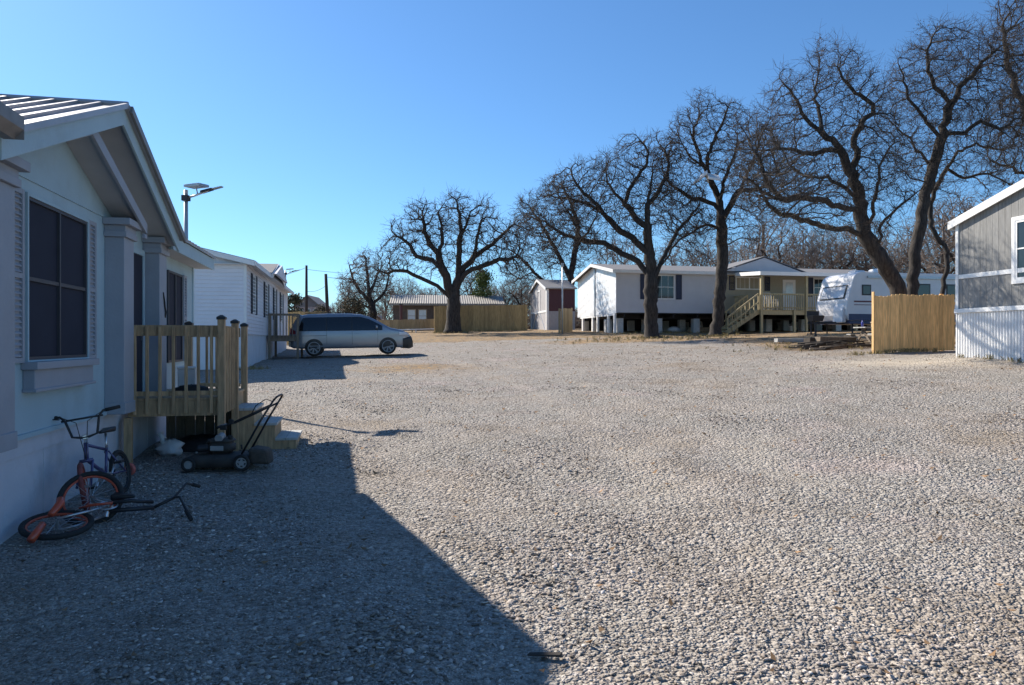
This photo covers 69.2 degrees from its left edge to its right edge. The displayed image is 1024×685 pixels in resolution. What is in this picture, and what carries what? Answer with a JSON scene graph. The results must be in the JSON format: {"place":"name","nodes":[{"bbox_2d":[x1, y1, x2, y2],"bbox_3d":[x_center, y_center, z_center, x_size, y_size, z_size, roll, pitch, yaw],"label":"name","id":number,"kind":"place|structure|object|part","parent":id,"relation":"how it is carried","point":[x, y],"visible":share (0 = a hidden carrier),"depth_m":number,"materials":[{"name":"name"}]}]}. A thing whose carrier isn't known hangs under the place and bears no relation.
{"place":"outdoors","nodes":[
{"label":"outdoors","id":0,"kind":"place"},
{"bbox_2d":[175,384,208,390],"bbox_3d":[-4.416,0.656,10.191,0.488,0.174,0.184,0,0,-18],"label":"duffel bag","id":1,"kind":"object","parent":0,"point":[192,387],"visible":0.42,"depth_m":10.13,"materials":[{"name":"black fabric"}]},
{"bbox_2d":[0,327,1023,684],"bbox_3d":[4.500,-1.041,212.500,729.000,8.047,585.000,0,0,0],"label":"ground","id":2,"kind":"structure","parent":0,"point":[468,353],"depth_m":6.99,"materials":[{"name":"grey gravel"}]},
{"bbox_2d":[52,405,130,510],"bbox_3d":[-4.222,1.152,7.739,0.618,1.023,1.210,0,0,16],"label":"bmx bike","id":3,"kind":"object","parent":2,"relation":"on","point":[81,483],"visible":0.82,"depth_m":7.54,"materials":[{"name":"metal"}]},
{"bbox_2d":[0,94,216,543],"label":"mobile home","id":4,"kind":"object","parent":2,"relation":"on","point":[101,255],"visible":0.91,"depth_m":7.80,"materials":[{"name":"white paint"}]},
{"bbox_2d":[25,192,88,361],"bbox_3d":[-4.521,-0.580,7.414,0.046,1.540,1.570,0,0,-12],"label":"window","id":5,"kind":"structure","parent":4,"relation":"in","point":[56,237],"depth_m":7.36,"materials":[{"name":"black glass"}]},
{"bbox_2d":[134,247,144,396],"bbox_3d":[-5.049,-0.220,9.924,0.049,2.120,0.960,0,0,-12],"label":"door","id":6,"kind":"structure","parent":4,"relation":"in","point":[139,255],"depth_m":10.18,"materials":[{"name":"blue paint"}]},
{"bbox_2d":[167,270,182,362],"bbox_3d":[-5.543,-0.415,12.207,0.029,1.470,0.990,0,0,-12],"label":"window","id":7,"kind":"structure","parent":4,"relation":"in","point":[174,280],"depth_m":12.19,"materials":[{"name":"black glass"}]},
{"bbox_2d":[18,471,200,542],"bbox_3d":[-3.697,1.480,6.948,1.558,0.469,0.887,0,0,-36],"label":"fallen bike","id":8,"kind":"object","parent":2,"relation":"on","point":[112,507],"visible":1,"depth_m":6.86,"materials":[{"name":"metal"}]},
{"bbox_2d":[125,463,135,474],"bbox_3d":[-4.575,1.516,8.900,0.153,0.153,0.054,0,0,19],"label":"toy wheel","id":9,"kind":"object","parent":2,"relation":"on","point":[133,468],"visible":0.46,"depth_m":8.87,"materials":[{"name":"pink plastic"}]},
{"bbox_2d":[155,432,184,455],"bbox_3d":[-4.712,1.409,10.229,0.370,0.368,0.268,0,0,8],"label":"trash bag","id":10,"kind":"object","parent":2,"relation":"on","point":[169,446],"visible":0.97,"depth_m":10.17,"materials":[{"name":"white plastic"}]},
{"bbox_2d":[181,183,222,238],"bbox_3d":[-6.777,-0.973,16.260,0.910,5.044,0.440,0,0,6],"label":"street lamp","id":11,"kind":"object","parent":2,"relation":"on","point":[185,197],"visible":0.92,"depth_m":16.26,"materials":[{"name":"metal"}]},
{"bbox_2d":[177,434,227,451],"bbox_3d":[-4.531,1.516,10.831,1.100,0.374,0.732,0,0,-12],"label":"tarp","id":12,"kind":"object","parent":2,"relation":"on","point":[192,443],"visible":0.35,"depth_m":10.60,"materials":[{"name":"black plastic"}]},
{"bbox_2d":[181,471,237,472],"bbox_3d":[-3.641,1.567,9.017,0.722,0.023,0.045,0,0,-3],"label":"stick","id":13,"kind":"object","parent":2,"relation":"on","point":[208,471],"visible":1,"depth_m":9.00,"materials":[{"name":"brown wood"}]},
{"bbox_2d":[124,315,301,466],"bbox_3d":[-4.144,0.730,10.674,2.062,2.180,2.137,0,0,-12],"label":"porch","id":14,"kind":"object","parent":2,"relation":"on","point":[185,412],"visible":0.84,"depth_m":9.74,"materials":[{"name":"brown wood"}]},
{"bbox_2d":[177,366,196,386],"bbox_3d":[-4.787,0.537,10.981,0.270,0.365,0.260,0,0,-12],"label":"storage box","id":15,"kind":"object","parent":14,"relation":"on","point":[192,374],"visible":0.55,"depth_m":10.87,"materials":[{"name":"white plastic"}]},
{"bbox_2d":[181,393,282,471],"bbox_3d":[-3.474,1.108,9.327,1.153,0.933,0.626,0,0,-4],"label":"lawn mower","id":16,"kind":"object","parent":2,"relation":"on","point":[217,452],"visible":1,"depth_m":9.16,"materials":[{"name":"metal"}]},
{"bbox_2d":[194,247,293,369],"bbox_3d":[-14.060,-0.975,30.770,8.800,5.370,15.530,0,0,-12],"label":"mobile home","id":17,"kind":"object","parent":2,"relation":"on","point":[252,294],"visible":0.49,"depth_m":24.22,"materials":[{"name":"white plastic"}]},
{"bbox_2d":[253,275,255,313],"bbox_3d":[-9.049,-1.680,26.066,0.029,1.340,0.800,0,0,-12],"label":"window","id":18,"kind":"structure","parent":17,"relation":"in","point":[254,277],"depth_m":26.19,"materials":[{"name":"glass"}]},
{"bbox_2d":[265,283,267,317],"bbox_3d":[-9.824,-1.680,29.686,0.029,1.340,1.000,0,0,-12],"label":"window","id":19,"kind":"structure","parent":17,"relation":"in","point":[266,315],"depth_m":29.76,"materials":[{"name":"glass"}]},
{"bbox_2d":[274,289,275,312],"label":"window","id":20,"kind":"structure","parent":17,"relation":"in","point":[274,289],"depth_m":32.79,"materials":[{"name":"white paint"}]},
{"bbox_2d":[281,293,282,321],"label":"window","id":21,"kind":"structure","parent":17,"relation":"in","point":[281,293],"depth_m":36.10,"materials":[{"name":"white paint"}]},
{"bbox_2d":[268,313,302,359],"bbox_3d":[-9.512,0.117,31.268,1.205,2.585,2.540,0,0,-12],"label":"porch","id":22,"kind":"object","parent":2,"relation":"on","point":[275,337],"visible":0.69,"depth_m":30.08,"materials":[{"name":"brown wood"}]},
{"bbox_2d":[288,292,303,314],"bbox_3d":[-13.551,-1.511,46.003,2.230,3.341,2.130,0,0,31],"label":"evergreen bush","id":23,"kind":"object","parent":2,"relation":"on","point":[294,299],"visible":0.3,"depth_m":45.76,"materials":[{"name":"green plant"}]},
{"bbox_2d":[305,265,307,311],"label":"utility pole","id":24,"kind":"object","parent":2,"relation":"on","point":[306,288],"visible":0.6,"depth_m":74.89,"materials":[{"name":"brown wood"}]},
{"bbox_2d":[287,311,325,344],"bbox_3d":[-11.914,-0.736,42.860,2.670,2.162,0.167,0,0,-13],"label":"picket fence","id":25,"kind":"object","parent":2,"relation":"on","point":[303,313],"visible":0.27,"depth_m":42.65,"materials":[{"name":"beige wood"}]},
{"bbox_2d":[292,295,332,311],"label":"house","id":26,"kind":"structure","parent":2,"relation":"on","point":[313,301],"depth_m":109.99,"materials":[{"name":"grey"}]},
{"bbox_2d":[312,304,330,311],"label":"evergreen bush","id":27,"kind":"object","parent":2,"relation":"on","point":[322,308],"visible":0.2,"depth_m":79.69,"materials":[{"name":"green plant"}]},
{"bbox_2d":[324,274,328,311],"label":"utility pole","id":28,"kind":"object","parent":2,"relation":"on","point":[326,295],"visible":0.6,"depth_m":75.86,"materials":[{"name":"brown wood"}]},
{"bbox_2d":[330,302,343,311],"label":"bare tree","id":29,"kind":"object","parent":2,"relation":"on","point":[332,306],"visible":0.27,"depth_m":119.61,"materials":[{"name":"brown plant"}]},
{"bbox_2d":[289,312,412,355],"bbox_3d":[-6.935,-0.385,32.115,5.140,1.840,2.320,-1,0,-12],"label":"minivan","id":30,"kind":"object","parent":2,"relation":"on","point":[319,334],"visible":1,"depth_m":31.15,"materials":[{"name":"silver metal"}]},
{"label":"side window","id":31,"kind":"part","parent":30,"relation":"part of","materials":[{"name":"black glass"}]},
{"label":"side window","id":32,"kind":"part","parent":30,"relation":"part of","materials":[{"name":"black glass"}]},
{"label":"side window","id":33,"kind":"part","parent":30,"relation":"part of","materials":[{"name":"black glass"}]},
{"bbox_2d":[336,282,367,310],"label":"bare tree","id":34,"kind":"object","parent":2,"relation":"on","point":[353,289],"visible":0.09,"depth_m":103.23,"materials":[{"name":"brown plant"}]},
{"bbox_2d":[336,294,374,317],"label":"evergreen bush","id":35,"kind":"object","parent":2,"relation":"on","point":[356,307],"visible":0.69,"depth_m":65.68,"materials":[{"name":"green plant"}]},
{"bbox_2d":[333,244,397,319],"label":"bare tree","id":36,"kind":"object","parent":2,"relation":"on","point":[369,291],"visible":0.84,"depth_m":69.67,"materials":[{"name":"brown plant"}]},
{"bbox_2d":[362,285,401,317],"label":"bare tree","id":37,"kind":"object","parent":2,"relation":"on","point":[382,302],"visible":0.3,"depth_m":99.42,"materials":[{"name":"brown plant"}]},
{"bbox_2d":[399,304,402,319],"bbox_3d":[-8.514,-1.722,57.000,0.260,2.460,0.260,0,0,0],"label":"gate post","id":38,"kind":"object","parent":2,"relation":"on","point":[400,311],"visible":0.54,"depth_m":56.91,"materials":[{"name":"wood"}]},
{"bbox_2d":[384,274,421,308],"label":"bare tree","id":39,"kind":"object","parent":2,"relation":"on","point":[407,288],"visible":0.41,"depth_m":89.54,"materials":[{"name":"brown plant"}]},
{"bbox_2d":[379,319,433,331],"bbox_3d":[-7.909,-1.167,56.361,4.245,1.271,0.166,0,0,-8],"label":"picket fence","id":40,"kind":"object","parent":2,"relation":"on","point":[410,324],"visible":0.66,"depth_m":56.30,"materials":[{"name":"beige wood"}]},
{"bbox_2d":[292,287,527,328],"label":"distant woods","id":41,"kind":"object","parent":2,"relation":"on","point":[389,312],"depth_m":133.45,"materials":[{"name":"brown plant"}]},
{"bbox_2d":[404,285,427,294],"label":"bare tree","id":42,"kind":"object","parent":2,"relation":"on","point":[413,292],"visible":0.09,"depth_m":77.68,"materials":[{"name":"brown plant"}]},
{"bbox_2d":[399,328,433,331],"bbox_3d":[-8.000,-0.820,55.550,4.930,0.496,0.090,0,0,-8],"label":"barrier rail","id":43,"kind":"object","parent":2,"relation":"on","point":[417,329],"visible":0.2,"depth_m":55.66,"materials":[{"name":"grey metal"}]},
{"bbox_2d":[417,287,442,294],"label":"bare tree","id":44,"kind":"object","parent":2,"relation":"on","point":[436,293],"visible":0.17,"depth_m":85.52,"materials":[{"name":"brown plant"}]},
{"bbox_2d":[389,295,505,330],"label":"tin roofed building","id":45,"kind":"structure","parent":2,"relation":"on","point":[417,306],"depth_m":64.40,"materials":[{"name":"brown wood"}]},
{"bbox_2d":[407,309,415,318],"bbox_3d":[-8.682,-2.305,64.148,0.750,1.150,0.029,0,0,-6],"label":"window","id":46,"kind":"structure","parent":45,"relation":"in","point":[411,313],"depth_m":64.16,"materials":[{"name":"white glass"}]},
{"bbox_2d":[418,309,426,318],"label":"window","id":47,"kind":"structure","parent":45,"relation":"in","point":[422,313],"depth_m":64.25,"materials":[{"name":"white glass"}]},
{"bbox_2d":[364,185,537,333],"bbox_3d":[-4.160,-5.878,51.906,12.595,10.717,4.259,0,0,0],"label":"oak tree","id":48,"kind":"object","parent":2,"relation":"on","point":[451,292],"visible":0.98,"depth_m":51.66,"materials":[{"name":"brown plant"}]},
{"bbox_2d":[330,302,581,328],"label":"underbrush","id":49,"kind":"object","parent":2,"relation":"on","point":[578,322],"visible":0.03,"depth_m":79.31,"materials":[{"name":"brown plant"}]},
{"bbox_2d":[460,267,493,294],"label":"bare tree","id":50,"kind":"object","parent":2,"relation":"on","point":[465,287],"visible":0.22,"depth_m":79.08,"materials":[{"name":"brown plant"}]},
{"bbox_2d":[434,305,528,332],"bbox_3d":[-2.188,-1.649,54.310,7.015,2.320,0.167,0,0,-12],"label":"picket fence","id":51,"kind":"object","parent":2,"relation":"on","point":[503,317],"visible":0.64,"depth_m":54.33,"materials":[{"name":"beige wood"}]},
{"bbox_2d":[470,269,498,296],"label":"pine tree","id":52,"kind":"object","parent":2,"relation":"on","point":[482,284],"visible":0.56,"depth_m":67.71,"materials":[{"name":"green plant"}]},
{"bbox_2d":[486,278,527,304],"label":"bare tree","id":53,"kind":"object","parent":2,"relation":"on","point":[501,288],"visible":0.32,"depth_m":71.51,"materials":[{"name":"brown plant"}]},
{"bbox_2d":[7,335,1023,684],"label":"dry leaves","id":54,"kind":"object","parent":2,"relation":"on","point":[773,657],"visible":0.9,"depth_m":8.82,"materials":[{"name":"brown plant"}]},
{"bbox_2d":[500,275,537,317],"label":"bare tree","id":55,"kind":"object","parent":2,"relation":"on","point":[520,296],"visible":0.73,"depth_m":65.67,"materials":[{"name":"brown plant"}]},
{"bbox_2d":[513,271,550,311],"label":"bare tree","id":56,"kind":"object","parent":2,"relation":"on","point":[529,287],"visible":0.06,"depth_m":75.73,"materials":[{"name":"brown plant"}]},
{"bbox_2d":[527,652,562,656],"bbox_3d":[0.190,1.804,4.294,0.203,0.025,0.042,0,0,9],"label":"bark piece","id":57,"kind":"object","parent":2,"relation":"on","point":[550,654],"visible":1,"depth_m":4.29,"materials":[{"name":"brown wood"}]},
{"bbox_2d":[496,170,605,285],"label":"oak tree","id":58,"kind":"object","parent":2,"relation":"on","point":[569,273],"visible":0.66,"depth_m":65.83,"materials":[{"name":"brown plant"}]},
{"bbox_2d":[528,279,576,329],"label":"garden shed","id":59,"kind":"structure","parent":2,"relation":"on","point":[546,299],"depth_m":60.46,"materials":[{"name":"white paint"}]},
{"bbox_2d":[561,263,563,333],"bbox_3d":[3.126,-2.561,46.000,0.180,4.720,0.100,0,0,0],"label":"metal post","id":60,"kind":"object","parent":2,"relation":"on","point":[562,265],"visible":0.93,"depth_m":45.96,"materials":[{"name":"metal"}]},
{"bbox_2d":[558,308,572,333],"bbox_3d":[3.486,-1.330,47.766,0.166,1.920,2.493,0,0,23],"label":"picket fence","id":61,"kind":"object","parent":2,"relation":"on","point":[567,320],"visible":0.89,"depth_m":47.58,"materials":[{"name":"beige wood"}]},
{"bbox_2d":[516,127,724,338],"bbox_3d":[5.668,-5.901,40.210,11.333,11.715,4.278,0,0,0],"label":"oak tree","id":62,"kind":"object","parent":2,"relation":"on","point":[651,270],"visible":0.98,"depth_m":39.74,"materials":[{"name":"brown plant"}]},
{"bbox_2d":[585,232,655,266],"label":"bare tree","id":63,"kind":"object","parent":2,"relation":"on","point":[619,260],"visible":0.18,"depth_m":79.35,"materials":[{"name":"brown plant"}]},
{"bbox_2d":[239,329,1022,369],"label":"dry grass","id":64,"kind":"structure","parent":2,"relation":"on","point":[775,348],"depth_m":36.74,"materials":[{"name":"plant"}]},
{"bbox_2d":[668,326,680,331],"bbox_3d":[10.285,-0.819,47.165,0.873,0.422,0.440,0,0,-12],"label":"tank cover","id":65,"kind":"object","parent":2,"relation":"on","point":[674,329],"visible":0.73,"depth_m":47.00,"materials":[{"name":"white plastic"}]},
{"bbox_2d":[643,234,716,265],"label":"bare tree","id":66,"kind":"object","parent":2,"relation":"on","point":[674,260],"visible":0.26,"depth_m":77.03,"materials":[{"name":"brown plant"}]},
{"bbox_2d":[687,327,709,331],"bbox_3d":[11.991,-0.844,47.814,1.600,0.270,0.220,0,0,-12],"label":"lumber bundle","id":67,"kind":"object","parent":2,"relation":"on","point":[702,328],"visible":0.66,"depth_m":47.79,"materials":[{"name":"brown wood"}]},
{"bbox_2d":[685,234,746,266],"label":"bare tree","id":68,"kind":"object","parent":2,"relation":"on","point":[708,258],"visible":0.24,"depth_m":75.41,"materials":[{"name":"brown plant"}]},
{"bbox_2d":[643,85,793,335],"bbox_3d":[11.415,-7.231,40.983,8.847,14.180,4.189,0,0,10],"label":"oak tree","id":69,"kind":"object","parent":2,"relation":"on","point":[721,244],"visible":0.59,"depth_m":40.96,"materials":[{"name":"brown plant"}]},
{"bbox_2d":[693,170,720,183],"bbox_3d":[10.510,-8.938,40.146,1.380,0.735,1.069,0,0,8],"label":"solar lamp","id":70,"kind":"object","parent":69,"relation":"attached to","point":[712,176],"visible":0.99,"depth_m":39.87,"materials":[{"name":"white metal"}]},
{"bbox_2d":[572,256,871,332],"bbox_3d":[14.822,-2.550,50.797,19.730,5.740,8.850,0,0,-12],"label":"mobile home","id":71,"kind":"object","parent":2,"relation":"on","point":[610,297],"visible":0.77,"depth_m":46.80,"materials":[{"name":"white"}]},
{"bbox_2d":[657,275,674,299],"bbox_3d":[9.381,-3.405,45.609,1.300,1.510,0.029,0,0,-12],"label":"window","id":72,"kind":"structure","parent":71,"relation":"in","point":[666,283],"depth_m":45.64,"materials":[{"name":"white glass"}]},
{"bbox_2d":[736,277,759,289],"bbox_3d":[14.971,-3.730,46.794,1.900,0.800,0.029,0,0,-12],"label":"window","id":73,"kind":"structure","parent":71,"relation":"in","point":[736,277],"depth_m":46.77,"materials":[{"name":"black glass"}]},
{"bbox_2d":[783,280,795,309],"bbox_3d":[17.672,-2.935,47.349,0.900,2.130,0.040,0,0,-12],"label":"door","id":74,"kind":"structure","parent":71,"relation":"in","point":[789,286],"depth_m":47.34,"materials":[{"name":"white paint"}]},
{"bbox_2d":[813,278,824,296],"bbox_3d":[19.897,-3.530,47.820,1.100,1.200,0.029,0,0,-12],"label":"window","id":75,"kind":"structure","parent":71,"relation":"in","point":[817,282],"depth_m":47.78,"materials":[{"name":"grey glass"}]},
{"bbox_2d":[703,231,793,266],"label":"bare tree","id":76,"kind":"object","parent":2,"relation":"on","point":[733,259],"visible":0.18,"depth_m":71.34,"materials":[{"name":"brown plant"}]},
{"bbox_2d":[756,225,764,256],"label":"utility pole","id":77,"kind":"object","parent":2,"relation":"on","point":[762,244],"visible":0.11,"depth_m":67.87,"materials":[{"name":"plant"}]},
{"bbox_2d":[737,205,825,268],"bbox_3d":[23.072,-6.343,64.385,8.131,11.345,8.326,0,0,-44],"label":"bare tree","id":78,"kind":"object","parent":2,"relation":"on","point":[779,256],"visible":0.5,"depth_m":63.34,"materials":[{"name":"brown plant"}]},
{"bbox_2d":[774,338,803,341],"bbox_3d":[12.034,-0.089,31.500,1.799,0.160,0.300,0,0,-9],"label":"plank","id":79,"kind":"object","parent":2,"relation":"on","point":[786,340],"visible":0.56,"depth_m":31.31,"materials":[{"name":"grey wood"}]},
{"bbox_2d":[721,271,857,333],"bbox_3d":[17.057,-2.333,45.529,10.028,4.013,3.280,0,0,-12],"label":"covered porch","id":80,"kind":"object","parent":2,"relation":"on","point":[740,312],"visible":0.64,"depth_m":43.99,"materials":[{"name":"wood"}]},
{"bbox_2d":[763,295,777,309],"bbox_3d":[15.548,-2.482,44.756,0.800,1.080,0.730,0,0,-12],"label":"porch chair","id":81,"kind":"object","parent":80,"relation":"on","point":[768,302],"visible":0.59,"depth_m":44.83,"materials":[{"name":"white paint"}]},
{"bbox_2d":[770,227,848,268],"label":"bare tree","id":82,"kind":"object","parent":2,"relation":"on","point":[819,251],"visible":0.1,"depth_m":68.92,"materials":[{"name":"brown plant"}]},
{"bbox_2d":[804,338,814,341],"bbox_3d":[12.307,-0.043,30.000,0.839,0.300,0.500,0,0,-6],"label":"timber block","id":83,"kind":"object","parent":2,"relation":"on","point":[809,339],"depth_m":29.75,"materials":[{"name":"wood"}]},
{"bbox_2d":[807,311,823,337],"bbox_3d":[13.496,-0.747,33.000,0.600,1.320,0.440,0,0,-12],"label":"barbecue grill","id":84,"kind":"object","parent":2,"relation":"on","point":[815,316],"visible":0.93,"depth_m":32.96,"materials":[{"name":"metal"}]},
{"bbox_2d":[711,24,939,295],"bbox_3d":[10.454,-5.439,25.230,9.301,11.657,5.437,0,0,-35],"label":"oak tree","id":85,"kind":"object","parent":2,"relation":"on","point":[874,249],"visible":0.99,"depth_m":25.77,"materials":[{"name":"brown plant"}]},
{"bbox_2d":[784,339,871,349],"bbox_3d":[12.216,0.079,27.337,3.865,0.382,2.632,0,0,0],"label":"brush pile","id":86,"kind":"object","parent":2,"relation":"on","point":[826,345],"visible":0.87,"depth_m":27.08,"materials":[{"name":"brown wood"}]},
{"bbox_2d":[789,222,870,270],"bbox_3d":[26.757,-5.548,62.080,7.392,9.590,7.187,0,0,35],"label":"bare tree","id":87,"kind":"object","parent":2,"relation":"on","point":[840,254],"visible":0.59,"depth_m":61.02,"materials":[{"name":"brown plant"}]},
{"bbox_2d":[815,337,855,343],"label":"timber beam","id":88,"kind":"structure","parent":2,"relation":"on","point":[832,338],"depth_m":29.38,"materials":[{"name":"brown wood"}]},
{"bbox_2d":[846,327,871,343],"bbox_3d":[14.191,-0.235,28.755,1.700,0.730,1.500,0,0,-12],"label":"picnic table","id":89,"kind":"object","parent":2,"relation":"on","point":[863,333],"visible":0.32,"depth_m":28.59,"materials":[{"name":"grey wood"}]},
{"bbox_2d":[821,213,908,272],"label":"bare tree","id":90,"kind":"object","parent":2,"relation":"on","point":[872,228],"visible":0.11,"depth_m":65.41,"materials":[{"name":"brown plant"}]},
{"bbox_2d":[807,269,955,334],"bbox_3d":[19.074,-1.980,37.064,9.517,3.360,2.540,0,0,-12],"label":"travel trailer","id":91,"kind":"object","parent":2,"relation":"on","point":[844,299],"visible":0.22,"depth_m":35.74,"materials":[{"name":"white metal"}]},
{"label":"front window","id":92,"kind":"part","parent":91,"relation":"part of","materials":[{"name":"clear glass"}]},
{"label":"window","id":93,"kind":"part","parent":91,"relation":"part of","materials":[{"name":"teal glass"}]},
{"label":"window","id":94,"kind":"part","parent":91,"relation":"part of","materials":[{"name":"teal glass"}]},
{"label":"window","id":95,"kind":"part","parent":91,"relation":"part of","materials":[{"name":"teal glass"}]},
{"bbox_2d":[848,232,935,273],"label":"bare tree","id":96,"kind":"object","parent":2,"relation":"on","point":[873,265],"visible":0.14,"depth_m":59.41,"materials":[{"name":"brown plant"}]},
{"bbox_2d":[872,292,955,353],"bbox_3d":[13.154,-0.542,24.263,2.996,2.200,0.167,0,0,-8],"label":"picket fence","id":97,"kind":"object","parent":2,"relation":"on","point":[913,322],"visible":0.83,"depth_m":24.17,"materials":[{"name":"brown wood"}]},
{"bbox_2d":[895,249,936,272],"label":"bare tree","id":98,"kind":"object","parent":2,"relation":"on","point":[922,263],"depth_m":65.28,"materials":[{"name":"brown plant"}]},
{"bbox_2d":[884,194,975,273],"bbox_3d":[32.501,-6.063,55.871,8.437,10.984,8.679,0,0,34],"label":"bare tree","id":99,"kind":"object","parent":2,"relation":"on","point":[907,248],"visible":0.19,"depth_m":56.12,"materials":[{"name":"brown plant"}]},
{"bbox_2d":[868,5,1023,294],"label":"oak tree","id":100,"kind":"object","parent":2,"relation":"on","point":[934,161],"visible":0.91,"depth_m":27.32,"materials":[{"name":"brown plant"}]},
{"bbox_2d":[903,190,988,273],"bbox_3d":[31.860,-5.770,51.595,8.487,10.499,8.288,0,0,33],"label":"bare tree","id":101,"kind":"object","parent":2,"relation":"on","point":[948,242],"visible":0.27,"depth_m":51.92,"materials":[{"name":"brown plant"}]},
{"bbox_2d":[948,179,1023,361],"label":"mobile home","id":102,"kind":"object","parent":2,"relation":"on","point":[989,273],"visible":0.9,"depth_m":20.30,"materials":[{"name":"grey"}]},
{"bbox_2d":[1011,215,1023,283],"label":"window","id":103,"kind":"structure","parent":102,"relation":"in","point":[1017,223],"depth_m":19.52,"materials":[{"name":"white paint"}]},
{"bbox_2d":[974,0,1023,188],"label":"oak tree","id":104,"kind":"object","parent":2,"relation":"on","point":[1019,17],"visible":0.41,"depth_m":30.10,"materials":[{"name":"brown plant"}]},
{"bbox_2d":[0,0,1023,319],"label":"sky","id":105,"kind":"structure","parent":0,"point":[317,122],"materials":[{"name":"blue"}]}
]}

